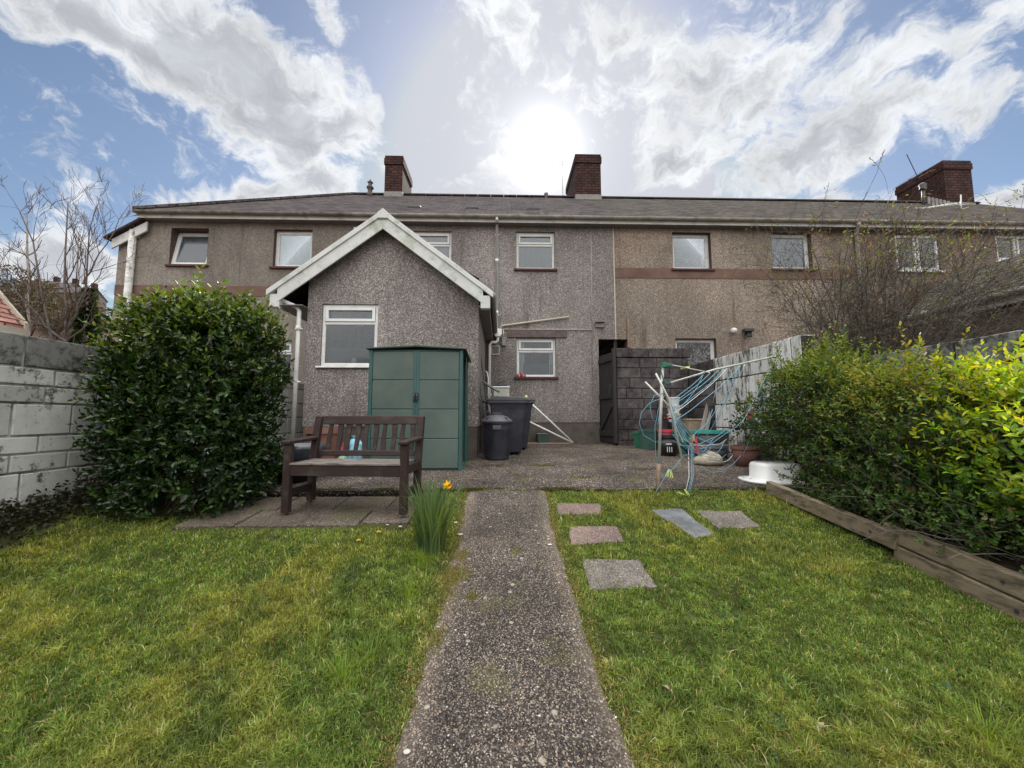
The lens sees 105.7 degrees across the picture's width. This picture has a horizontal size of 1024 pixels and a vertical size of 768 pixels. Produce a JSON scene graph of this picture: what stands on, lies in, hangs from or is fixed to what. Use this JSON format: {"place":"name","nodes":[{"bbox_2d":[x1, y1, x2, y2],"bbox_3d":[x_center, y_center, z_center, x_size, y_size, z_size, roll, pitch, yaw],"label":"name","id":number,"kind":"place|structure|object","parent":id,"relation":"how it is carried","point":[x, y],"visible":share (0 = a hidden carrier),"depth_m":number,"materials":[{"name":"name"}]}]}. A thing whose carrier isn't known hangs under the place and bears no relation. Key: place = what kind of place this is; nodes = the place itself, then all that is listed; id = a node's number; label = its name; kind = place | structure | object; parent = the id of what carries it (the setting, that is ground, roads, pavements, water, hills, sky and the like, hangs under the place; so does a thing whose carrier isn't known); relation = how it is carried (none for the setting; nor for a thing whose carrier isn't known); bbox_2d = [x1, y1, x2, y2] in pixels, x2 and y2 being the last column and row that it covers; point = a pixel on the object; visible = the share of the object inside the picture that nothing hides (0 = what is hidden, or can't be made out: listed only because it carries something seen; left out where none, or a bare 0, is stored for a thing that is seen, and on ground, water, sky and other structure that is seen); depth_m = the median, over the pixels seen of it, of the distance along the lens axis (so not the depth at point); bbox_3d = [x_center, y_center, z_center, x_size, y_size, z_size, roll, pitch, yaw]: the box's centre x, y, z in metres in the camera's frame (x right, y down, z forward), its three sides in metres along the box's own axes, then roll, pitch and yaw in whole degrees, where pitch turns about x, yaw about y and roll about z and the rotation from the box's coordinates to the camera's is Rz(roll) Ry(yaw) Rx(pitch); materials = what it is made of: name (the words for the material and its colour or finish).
{"place":"outdoors","nodes":[
{"label":"outdoors","id":0,"kind":"place"},
{"bbox_2d":[174,496,421,529],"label":"bench paving","id":1,"kind":"structure","parent":0,"point":[329,511],"depth_m":3.53,"materials":[{"name":"grey concrete"}]},
{"bbox_2d":[280,416,424,514],"bbox_3d":[-1.500,0.749,3.776,1.180,0.880,0.610,0,-5,3],"label":"garden bench","id":2,"kind":"object","parent":1,"relation":"on","point":[312,467],"visible":0.96,"depth_m":3.84,"materials":[{"name":"brown wood"}]},
{"bbox_2d":[3,293,601,441],"bbox_3d":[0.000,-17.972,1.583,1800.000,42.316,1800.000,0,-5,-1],"label":"ground","id":3,"kind":"structure","parent":0,"point":[37,333],"depth_m":72.93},
{"bbox_2d":[0,291,28,335],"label":"outbuilding","id":4,"kind":"structure","parent":3,"relation":"on","point":[10,324],"depth_m":4.86,"materials":[{"name":"red tile"}]},
{"bbox_2d":[0,264,50,298],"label":"scrub tree","id":5,"kind":"object","parent":3,"relation":"on","point":[11,268],"visible":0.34,"depth_m":79.38,"materials":[{"name":"grey plant"}]},
{"bbox_2d":[0,191,60,337],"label":"birch tree","id":6,"kind":"object","parent":3,"relation":"on","point":[30,331],"visible":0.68,"depth_m":6.34,"materials":[{"name":"brown plant"}]},
{"bbox_2d":[0,278,63,313],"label":"scrub tree","id":7,"kind":"object","parent":3,"relation":"on","point":[8,295],"visible":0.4,"depth_m":74.92,"materials":[{"name":"brown plant"}]},
{"bbox_2d":[15,276,60,298],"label":"hillside house","id":8,"kind":"structure","parent":3,"relation":"on","point":[55,279],"depth_m":103.54,"materials":[{"name":"grey brick"}]},
{"bbox_2d":[4,280,77,311],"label":"scrub tree","id":9,"kind":"object","parent":3,"relation":"on","point":[51,284],"visible":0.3,"depth_m":79.36,"materials":[{"name":"brown plant"}]},
{"bbox_2d":[21,300,74,329],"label":"scrub tree","id":10,"kind":"object","parent":3,"relation":"on","point":[51,304],"visible":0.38,"depth_m":72.24,"materials":[{"name":"brown plant"}]},
{"bbox_2d":[33,278,80,299],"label":"hillside house","id":11,"kind":"structure","parent":3,"relation":"on","point":[70,284],"depth_m":101.41,"materials":[{"name":"grey brick"}]},
{"bbox_2d":[32,294,103,319],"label":"scrub tree","id":12,"kind":"object","parent":3,"relation":"on","point":[73,296],"visible":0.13,"depth_m":77.27,"materials":[{"name":"brown plant"}]},
{"bbox_2d":[39,310,107,343],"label":"scrub tree","id":13,"kind":"object","parent":3,"relation":"on","point":[56,321],"visible":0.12,"depth_m":70.94,"materials":[{"name":"brown plant"}]},
{"bbox_2d":[0,164,158,342],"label":"bare tree","id":14,"kind":"object","parent":3,"relation":"on","point":[67,325],"visible":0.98,"depth_m":4.98,"materials":[{"name":"brown plant"}]},
{"bbox_2d":[52,283,107,313],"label":"hillside house","id":15,"kind":"structure","parent":3,"relation":"on","point":[102,299],"depth_m":101.96,"materials":[{"name":"grey brick"}]},
{"bbox_2d":[53,306,110,340],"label":"scrub tree","id":16,"kind":"object","parent":3,"relation":"on","point":[100,310],"visible":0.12,"depth_m":77.27,"materials":[{"name":"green plant"}]},
{"bbox_2d":[67,286,105,347],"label":"conifer","id":17,"kind":"object","parent":3,"relation":"on","point":[78,326],"visible":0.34,"depth_m":49.30,"materials":[{"name":"green plant"}]},
{"bbox_2d":[0,331,303,526],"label":"boundary wall","id":18,"kind":"structure","parent":3,"relation":"on","point":[39,381],"depth_m":3.39,"materials":[{"name":"white paint"}]},
{"bbox_2d":[688,335,813,460],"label":"boundary wall","id":19,"kind":"structure","parent":3,"relation":"on","point":[747,380],"depth_m":7.01,"materials":[{"name":"white paint"}]},
{"bbox_2d":[700,403,707,429],"bbox_3d":[3.836,0.682,7.723,0.056,0.693,0.716,-4,-7,40],"label":"plank","id":20,"kind":"object","parent":19,"relation":"on","point":[704,416],"visible":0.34,"depth_m":7.73,"materials":[{"name":"wood"}]},
{"bbox_2d":[704,411,710,429],"bbox_3d":[3.929,0.696,7.724,0.055,0.720,0.732,-5,-7,42],"label":"plank","id":21,"kind":"object","parent":19,"relation":"on","point":[707,426],"visible":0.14,"depth_m":7.64,"materials":[{"name":"wood"}]},
{"bbox_2d":[723,150,1023,372],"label":"buddleia","id":22,"kind":"object","parent":3,"relation":"on","point":[878,322],"visible":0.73,"depth_m":5.82,"materials":[{"name":"brown plant"}]},
{"bbox_2d":[750,154,1023,324],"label":"terraced house","id":23,"kind":"structure","parent":3,"relation":"on","point":[950,181],"depth_m":10.94,"materials":[{"name":"brown concrete"}]},
{"bbox_2d":[894,235,945,272],"bbox_3d":[10.374,-3.334,9.931,1.268,1.006,0.150,0,-5,-1],"label":"window","id":24,"kind":"structure","parent":23,"relation":"in","point":[898,236],"depth_m":9.97,"materials":[{"name":"white plastic"}]},
{"bbox_2d":[995,236,1023,260],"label":"window","id":25,"kind":"structure","parent":23,"relation":"in","point":[1006,255],"depth_m":10.05,"materials":[{"name":"white plastic"}]},
{"bbox_2d":[805,330,1023,470],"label":"boundary wall","id":26,"kind":"structure","parent":3,"relation":"on","point":[990,341],"depth_m":3.50,"materials":[{"name":"grey concrete"}]},
{"bbox_2d":[850,254,1023,354],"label":"outbuilding","id":27,"kind":"structure","parent":3,"relation":"on","point":[1021,280],"depth_m":7.03,"materials":[{"name":"tile"}]},
{"bbox_2d":[366,345,471,470],"bbox_3d":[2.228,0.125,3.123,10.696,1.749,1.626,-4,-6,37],"label":"storage shed","id":28,"kind":"structure","parent":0,"point":[430,383],"depth_m":5.43,"materials":[{"name":"green metal"}]},
{"bbox_2d":[370,351,416,462],"bbox_3d":[-1.647,0.350,5.383,0.615,1.637,0.092,0,-5,-1],"label":"door","id":29,"kind":"structure","parent":28,"relation":"in","point":[394,372],"depth_m":5.42,"materials":[{"name":"green metal"}]},
{"bbox_2d":[415,351,458,468],"bbox_3d":[-1.046,0.352,5.399,0.595,1.637,0.092,0,-5,-1],"label":"door","id":30,"kind":"structure","parent":28,"relation":"in","point":[437,377],"depth_m":5.42,"materials":[{"name":"green metal"}]},
{"bbox_2d":[138,442,813,497],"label":"patio","id":31,"kind":"structure","parent":0,"point":[607,464],"depth_m":5.05,"materials":[{"name":"concrete"}]},
{"bbox_2d":[103,155,412,383],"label":"terraced house","id":32,"kind":"structure","parent":31,"relation":"on","point":[260,245],"depth_m":9.44,"materials":[{"name":"brown concrete"}]},
{"bbox_2d":[164,228,208,266],"bbox_3d":[-7.863,-3.308,9.574,1.011,0.980,0.399,0,-5,-1],"label":"window","id":33,"kind":"structure","parent":32,"relation":"in","point":[188,246],"depth_m":9.56,"materials":[{"name":"white plastic"}]},
{"bbox_2d":[265,342,292,377],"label":"window","id":34,"kind":"structure","parent":32,"relation":"in","point":[288,350],"depth_m":9.38,"materials":[{"name":"white plastic"}]},
{"bbox_2d":[269,229,312,268],"bbox_3d":[-5.372,-3.292,9.585,1.044,1.004,0.294,0,-5,-1],"label":"window","id":35,"kind":"structure","parent":32,"relation":"in","point":[292,248],"depth_m":9.62,"materials":[{"name":"grey glass"}]},
{"bbox_2d":[267,468,306,483],"bbox_3d":[-2.631,1.060,4.607,0.520,0.190,0.520,0,-5,-1],"label":"planter tub","id":36,"kind":"object","parent":31,"relation":"on","point":[298,479],"visible":0.05,"depth_m":4.45,"materials":[{"name":"black plastic"}]},
{"bbox_2d":[274,443,325,464],"bbox_3d":[-2.673,0.963,4.866,0.600,0.410,0.600,0,-5,-1],"label":"planter bowl","id":37,"kind":"object","parent":31,"relation":"on","point":[301,451],"visible":0.33,"depth_m":4.66,"materials":[{"name":"grey ceramic"}]},
{"bbox_2d":[305,427,337,458],"bbox_3d":[-2.687,0.908,5.473,0.434,0.580,0.434,2,-6,-24],"label":"terracotta pot","id":38,"kind":"object","parent":31,"relation":"on","point":[308,432],"visible":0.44,"depth_m":5.33,"materials":[{"name":"ceramic"}]},
{"bbox_2d":[347,436,361,458],"bbox_3d":[-2.036,0.927,5.036,0.207,0.500,0.201,0,-5,-1],"label":"plastic bag","id":39,"kind":"object","parent":31,"relation":"on","point":[352,441],"visible":0.25,"depth_m":4.98,"materials":[{"name":"plastic"}]},
{"bbox_2d":[266,154,617,458],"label":"terraced house","id":40,"kind":"structure","parent":31,"relation":"on","point":[509,288],"depth_m":9.34,"materials":[{"name":"grey concrete"}]},
{"bbox_2d":[315,305,377,367],"bbox_3d":[-2.785,-0.817,6.668,1.065,1.106,0.183,0,-5,-1],"label":"window","id":41,"kind":"structure","parent":40,"relation":"in","point":[332,314],"depth_m":6.70,"materials":[{"name":"white plastic"}]},
{"bbox_2d":[414,232,451,259],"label":"window","id":42,"kind":"structure","parent":40,"relation":"in","point":[447,253],"depth_m":9.67,"materials":[{"name":"white plastic"}]},
{"bbox_2d":[480,382,484,418],"bbox_3d":[-0.554,0.199,6.997,0.026,1.137,0.454,2,-5,-23],"label":"garden tool","id":43,"kind":"object","parent":40,"relation":"attached to","point":[482,400],"visible":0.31,"depth_m":6.94,"materials":[{"name":"metal"}]},
{"bbox_2d":[481,354,488,415],"bbox_3d":[-0.514,0.080,7.310,0.027,1.439,0.656,2,-5,-19],"label":"garden tool","id":44,"kind":"object","parent":40,"relation":"attached to","point":[484,386],"visible":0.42,"depth_m":7.30,"materials":[{"name":"metal"}]},
{"bbox_2d":[514,233,557,270],"bbox_3d":[0.585,-3.295,9.706,1.075,1.016,0.223,0,-5,-1],"label":"window","id":45,"kind":"structure","parent":40,"relation":"in","point":[533,250],"depth_m":9.79,"materials":[{"name":"white plastic"}]},
{"bbox_2d":[514,338,558,378],"bbox_3d":[0.588,-0.613,9.493,1.069,1.015,0.268,0,-5,-1],"label":"window","id":46,"kind":"structure","parent":40,"relation":"in","point":[532,371],"depth_m":9.52,"materials":[{"name":"white plastic"}]},
{"bbox_2d":[481,413,512,459],"bbox_3d":[-0.252,0.866,6.495,0.530,0.770,0.530,0,-5,-1],"label":"dustbin","id":47,"kind":"object","parent":31,"relation":"on","point":[496,429],"visible":1,"depth_m":6.30,"materials":[{"name":"black plastic"}]},
{"bbox_2d":[483,396,529,452],"bbox_3d":[-0.111,0.764,7.240,0.876,1.050,0.600,0,-5,-1],"label":"wheelie bin","id":48,"kind":"object","parent":31,"relation":"on","point":[513,409],"visible":0.5,"depth_m":7.00,"materials":[{"name":"black plastic"}]},
{"bbox_2d":[482,380,499,392],"bbox_3d":[-0.397,0.048,7.285,0.363,0.245,0.083,-1,-5,16],"label":"vacuum tube","id":49,"kind":"object","parent":48,"relation":"on","point":[491,387],"visible":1,"depth_m":7.28,"materials":[{"name":"grey plastic"}]},
{"bbox_2d":[493,382,509,396],"bbox_3d":[-0.219,0.119,7.967,0.350,0.319,0.290,0,-5,-1],"label":"cool box","id":50,"kind":"object","parent":48,"relation":"on","point":[504,388],"visible":0.83,"depth_m":7.83,"materials":[{"name":"beige plastic"}]},
{"bbox_2d":[521,398,535,448],"bbox_3d":[0.018,0.799,7.942,0.876,1.050,0.600,0,-5,-4],"label":"wheelie bin","id":51,"kind":"object","parent":31,"relation":"on","point":[527,423],"visible":0.19,"depth_m":7.72,"materials":[{"name":"black plastic"}]},
{"bbox_2d":[260,464,803,496],"bbox_3d":[0.269,1.213,4.959,7.264,0.185,1.889,0,-5,-1],"label":"patio moss","id":52,"kind":"object","parent":31,"relation":"on","point":[483,488],"visible":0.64,"depth_m":4.20,"materials":[{"name":"green plant"}]},
{"bbox_2d":[536,433,546,442],"bbox_3d":[0.705,1.271,9.110,0.240,0.225,0.250,0,-5,-1],"label":"drain box","id":53,"kind":"object","parent":31,"relation":"on","point":[541,437],"visible":0.98,"depth_m":9.00,"materials":[{"name":"green plastic"}]},
{"bbox_2d":[530,421,572,443],"bbox_3d":[0.845,1.077,8.815,1.180,0.572,0.040,1,-5,-16],"label":"white pole","id":54,"kind":"object","parent":31,"relation":"on","point":[551,432],"visible":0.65,"depth_m":8.81,"materials":[{"name":"metal"}]},
{"bbox_2d":[533,404,573,442],"bbox_3d":[0.871,0.848,8.861,1.193,1.029,0.044,2,-5,-19],"label":"white pole","id":55,"kind":"object","parent":31,"relation":"on","point":[551,422],"visible":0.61,"depth_m":8.86,"materials":[{"name":"metal"}]},
{"bbox_2d":[632,431,639,446],"bbox_3d":[2.705,1.177,8.252,0.204,0.330,0.185,5,-7,-44],"label":"plastic box","id":56,"kind":"object","parent":31,"relation":"on","point":[636,438],"visible":0.53,"depth_m":8.21,"materials":[{"name":"plastic"}]},
{"bbox_2d":[638,429,657,449],"bbox_3d":[2.836,1.125,7.909,0.414,0.400,0.331,4,-7,-40],"label":"recycling box","id":57,"kind":"object","parent":31,"relation":"on","point":[646,442],"visible":0.77,"depth_m":7.79,"materials":[{"name":"green plastic"}]},
{"bbox_2d":[616,348,690,445],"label":"block wall","id":58,"kind":"structure","parent":31,"relation":"on","point":[636,368],"depth_m":8.67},
{"bbox_2d":[598,348,617,443],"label":"garden gate","id":59,"kind":"structure","parent":58,"relation":"attached to","point":[608,429],"depth_m":8.88,"materials":[{"name":"black wood"}]},
{"bbox_2d":[657,429,672,434],"bbox_3d":[2.996,1.096,7.514,0.330,0.420,0.330,0,-5,-1],"label":"bucket","id":60,"kind":"object","parent":31,"relation":"on","point":[666,431],"visible":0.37,"depth_m":7.39,"materials":[{"name":"red plastic"}]},
{"bbox_2d":[657,435,677,455],"bbox_3d":[2.799,1.098,6.956,0.378,0.360,0.360,0,-5,-1],"label":"bucket","id":61,"kind":"object","parent":31,"relation":"on","point":[669,446],"visible":0.72,"depth_m":6.82,"materials":[{"name":"black plastic"}]},
{"bbox_2d":[666,397,681,429],"bbox_3d":[3.327,0.800,7.950,0.280,1.055,0.280,0,-5,-1],"label":"tub stack","id":62,"kind":"object","parent":31,"relation":"on","point":[669,423],"visible":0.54,"depth_m":7.88,"materials":[{"name":"white plastic"}]},
{"bbox_2d":[672,430,689,453],"bbox_3d":[3.156,1.081,7.218,0.330,0.420,0.330,0,-5,-1],"label":"green basket","id":63,"kind":"object","parent":31,"relation":"on","point":[683,448],"visible":0.41,"depth_m":7.10,"materials":[{"name":"plastic"}]},
{"bbox_2d":[681,419,706,448],"bbox_3d":[3.703,1.016,7.866,0.400,0.618,0.390,0,-5,-1],"label":"card box","id":64,"kind":"object","parent":31,"relation":"on","point":[692,424],"visible":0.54,"depth_m":7.71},
{"bbox_2d":[693,451,722,465],"bbox_3d":[2.973,1.117,5.841,0.432,0.210,0.293,0,-5,-1],"label":"compost sack","id":65,"kind":"object","parent":31,"relation":"on","point":[713,461],"visible":0.84,"depth_m":5.75,"materials":[{"name":"white plastic"}]},
{"bbox_2d":[690,430,729,457],"bbox_3d":[3.448,1.037,6.728,0.650,0.460,0.520,0,-5,-1],"label":"planting tub","id":66,"kind":"object","parent":31,"relation":"on","point":[702,434],"visible":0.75,"depth_m":6.54,"materials":[{"name":"teal plastic"}]},
{"bbox_2d":[692,443,728,456],"bbox_3d":[3.234,1.116,6.313,0.530,0.260,0.530,0,-5,-1],"label":"basin","id":67,"kind":"object","parent":31,"relation":"on","point":[722,451],"visible":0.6,"depth_m":6.11,"materials":[{"name":"grey plastic"}]},
{"bbox_2d":[584,196,863,439],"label":"terraced house","id":68,"kind":"structure","parent":31,"relation":"on","point":[675,260],"depth_m":9.70,"materials":[{"name":"beige concrete"}]},
{"bbox_2d":[671,232,714,270],"bbox_3d":[4.528,-3.321,9.858,1.094,1.011,0.314,0,-5,-1],"label":"window","id":69,"kind":"structure","parent":68,"relation":"in","point":[700,243],"depth_m":9.90,"materials":[{"name":"white plastic"}]},
{"bbox_2d":[675,338,716,365],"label":"window","id":70,"kind":"structure","parent":68,"relation":"in","point":[701,349],"depth_m":9.65,"materials":[{"name":"white plastic"}]},
{"bbox_2d":[771,232,816,270],"bbox_3d":[7.093,-3.345,9.920,1.148,1.019,0.298,0,-5,-1],"label":"window","id":71,"kind":"structure","parent":68,"relation":"in","point":[784,236],"depth_m":9.96,"materials":[{"name":"white plastic"}]},
{"bbox_2d":[730,445,760,466],"bbox_3d":[3.476,1.069,5.771,0.400,0.300,0.400,0,-5,-1],"label":"plant pot","id":72,"kind":"object","parent":31,"relation":"on","point":[738,451],"visible":0.87,"depth_m":5.65,"materials":[{"name":"ceramic"}]},
{"bbox_2d":[723,396,766,453],"bbox_3d":[3.564,0.702,5.851,0.699,1.099,0.479,3,-6,-28],"label":"camellia","id":73,"kind":"object","parent":72,"relation":"in","point":[737,428],"visible":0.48,"depth_m":5.82,"materials":[{"name":"green plant"}]},
{"bbox_2d":[738,441,774,460],"bbox_3d":[3.808,1.060,5.982,0.464,0.340,0.422,-4,-7,41],"label":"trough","id":74,"kind":"object","parent":31,"relation":"on","point":[762,455],"visible":0.21,"depth_m":5.82,"materials":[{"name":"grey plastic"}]},
{"bbox_2d":[738,461,811,485],"bbox_3d":[3.140,1.049,4.630,0.760,0.225,0.560,-1,-5,6],"label":"enamel basin","id":75,"kind":"object","parent":31,"relation":"on","point":[761,472],"visible":0.72,"depth_m":4.48,"materials":[{"name":"metal"}]},
{"bbox_2d":[712,330,950,460],"bbox_3d":[4.655,0.160,4.856,3.770,1.799,3.678,4,-6,-39],"label":"bare bush","id":76,"kind":"object","parent":31,"relation":"on","point":[789,420],"visible":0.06,"depth_m":5.16,"materials":[{"name":"plant"}]},
{"bbox_2d":[387,489,635,767],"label":"path","id":77,"kind":"structure","parent":0,"point":[508,678],"depth_m":1.84,"materials":[{"name":"grey concrete"}]},
{"bbox_2d":[379,491,652,767],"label":"moss","id":78,"kind":"object","parent":77,"relation":"on","point":[454,575],"visible":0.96,"depth_m":2.35,"materials":[{"name":"green plant"}]},
{"bbox_2d":[0,487,1023,767],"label":"lawn","id":79,"kind":"structure","parent":0,"point":[160,507],"depth_m":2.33,"materials":[{"name":"plant"}]},
{"bbox_2d":[0,472,130,557],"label":"ivy bank","id":80,"kind":"structure","parent":79,"relation":"on","point":[27,512],"depth_m":3.22,"materials":[{"name":"green plant"}]},
{"bbox_2d":[66,264,296,524],"bbox_3d":[-3.177,0.078,3.934,1.634,2.411,1.331,0,-5,-1],"label":"laurel hedge","id":81,"kind":"object","parent":79,"relation":"on","point":[157,401],"visible":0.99,"depth_m":3.53,"materials":[{"name":"green plant"}]},
{"bbox_2d":[316,642,370,692],"bbox_3d":[-0.779,1.327,1.806,0.296,0.118,0.278,0,-5,-1],"label":"grass tuft","id":82,"kind":"object","parent":79,"relation":"on","point":[343,672],"visible":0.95,"depth_m":1.82,"materials":[{"name":"plant"}]},
{"bbox_2d":[348,626,394,670],"bbox_3d":[-0.708,1.328,1.938,0.244,0.104,0.280,0,-5,-1],"label":"grass tuft","id":83,"kind":"object","parent":79,"relation":"on","point":[370,647],"visible":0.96,"depth_m":1.95,"materials":[{"name":"plant"}]},
{"bbox_2d":[389,574,426,602],"bbox_3d":[-0.631,1.267,2.421,0.278,0.123,0.252,-3,-6,31],"label":"grass tuft","id":84,"kind":"object","parent":79,"relation":"on","point":[409,593],"visible":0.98,"depth_m":2.42,"materials":[{"name":"plant"}]},
{"bbox_2d":[404,544,432,567],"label":"grass tuft","id":85,"kind":"object","parent":79,"relation":"on","point":[417,556],"visible":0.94,"depth_m":2.78,"materials":[{"name":"plant"}]},
{"bbox_2d":[383,470,484,556],"bbox_3d":[-0.659,0.992,3.028,0.826,0.596,0.842,-1,-5,16],"label":"daffodil clump","id":86,"kind":"object","parent":79,"relation":"on","point":[431,524],"visible":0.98,"depth_m":2.93,"materials":[{"name":"green plant"}]},
{"bbox_2d":[557,503,600,514],"bbox_3d":[0.650,1.209,3.716,0.448,0.086,0.256,0,-5,-1],"label":"stepping stone","id":87,"kind":"object","parent":79,"relation":"on","point":[573,508],"visible":0.83,"depth_m":3.70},
{"bbox_2d":[569,526,624,545],"bbox_3d":[0.686,1.256,3.191,0.456,0.091,0.307,0,-5,-1],"label":"stepping stone","id":88,"kind":"object","parent":79,"relation":"on","point":[596,534],"visible":0.85,"depth_m":3.19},
{"bbox_2d":[583,559,656,590],"bbox_3d":[0.715,1.302,2.640,0.444,0.104,0.345,0,-5,-1],"label":"stepping stone","id":89,"kind":"object","parent":79,"relation":"on","point":[601,572],"visible":0.9,"depth_m":2.62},
{"bbox_2d":[651,508,712,538],"bbox_3d":[1.526,1.237,3.441,0.308,0.136,0.570,1,-5,-9],"label":"slate slab","id":90,"kind":"object","parent":79,"relation":"on","point":[683,518],"depth_m":3.45,"materials":[{"name":"stone"}]},
{"bbox_2d":[639,354,782,492],"bbox_3d":[2.323,0.445,4.615,1.905,1.623,0.750,2,-5,-23],"label":"rotary airer","id":91,"kind":"object","parent":79,"relation":"on","point":[663,384],"visible":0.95,"depth_m":4.30,"materials":[{"name":"metal"}]},
{"bbox_2d":[697,510,760,528],"bbox_3d":[1.972,1.240,3.523,0.437,0.104,0.370,0,-5,-1],"label":"stepping stone","id":92,"kind":"object","parent":79,"relation":"on","point":[737,519],"visible":0.86,"depth_m":3.51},
{"bbox_2d":[766,481,902,549],"bbox_3d":[2.795,1.130,3.500,0.078,0.299,1.316,0,-5,-4],"label":"timber sleeper","id":93,"kind":"object","parent":79,"relation":"on","point":[855,523],"visible":0.95,"depth_m":3.31,"materials":[{"name":"wood"}]},
{"bbox_2d":[733,321,947,497],"bbox_3d":[3.612,0.310,4.407,1.618,1.936,2.171,0,-5,-1],"label":"privet shrub","id":94,"kind":"object","parent":79,"relation":"on","point":[806,389],"visible":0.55,"depth_m":4.30,"materials":[{"name":"green plant"}]},
{"bbox_2d":[802,491,1023,573],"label":"bed soil","id":95,"kind":"structure","parent":79,"relation":"on","point":[1009,564],"depth_m":2.55,"materials":[{"name":"brown soil"}]},
{"bbox_2d":[761,445,1023,574],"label":"bramble stems","id":96,"kind":"object","parent":95,"relation":"on","point":[1001,555],"visible":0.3,"depth_m":2.63,"materials":[{"name":"plant"}]},
{"bbox_2d":[773,457,1023,571],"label":"creeping shrub","id":97,"kind":"object","parent":95,"relation":"on","point":[903,497],"visible":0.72,"depth_m":2.76,"materials":[{"name":"green plant"}]},
{"bbox_2d":[793,322,1023,549],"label":"privet shrub","id":98,"kind":"object","parent":95,"relation":"on","point":[901,382],"visible":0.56,"depth_m":3.15,"materials":[{"name":"green plant"}]},
{"bbox_2d":[887,334,1023,554],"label":"golden privet","id":99,"kind":"object","parent":95,"relation":"on","point":[1011,388],"visible":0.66,"depth_m":2.56,"materials":[{"name":"green plant"}]},
{"bbox_2d":[893,547,1023,621],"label":"timber sleeper","id":100,"kind":"object","parent":79,"relation":"on","point":[1000,600],"visible":0.67,"depth_m":2.44,"materials":[{"name":"wood"}]},
{"bbox_2d":[883,522,1023,600],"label":"timber sleeper","id":101,"kind":"object","parent":100,"relation":"on","point":[978,568],"visible":0.77,"depth_m":2.45,"materials":[{"name":"wood"}]},
{"bbox_2d":[921,687,1023,761],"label":"grass tuft","id":102,"kind":"object","parent":79,"relation":"on","point":[985,727],"visible":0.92,"depth_m":1.55,"materials":[{"name":"plant"}]},
{"bbox_2d":[0,0,1023,317],"label":"sky","id":103,"kind":"structure","parent":0,"point":[185,101],"materials":[{"name":"blue"}]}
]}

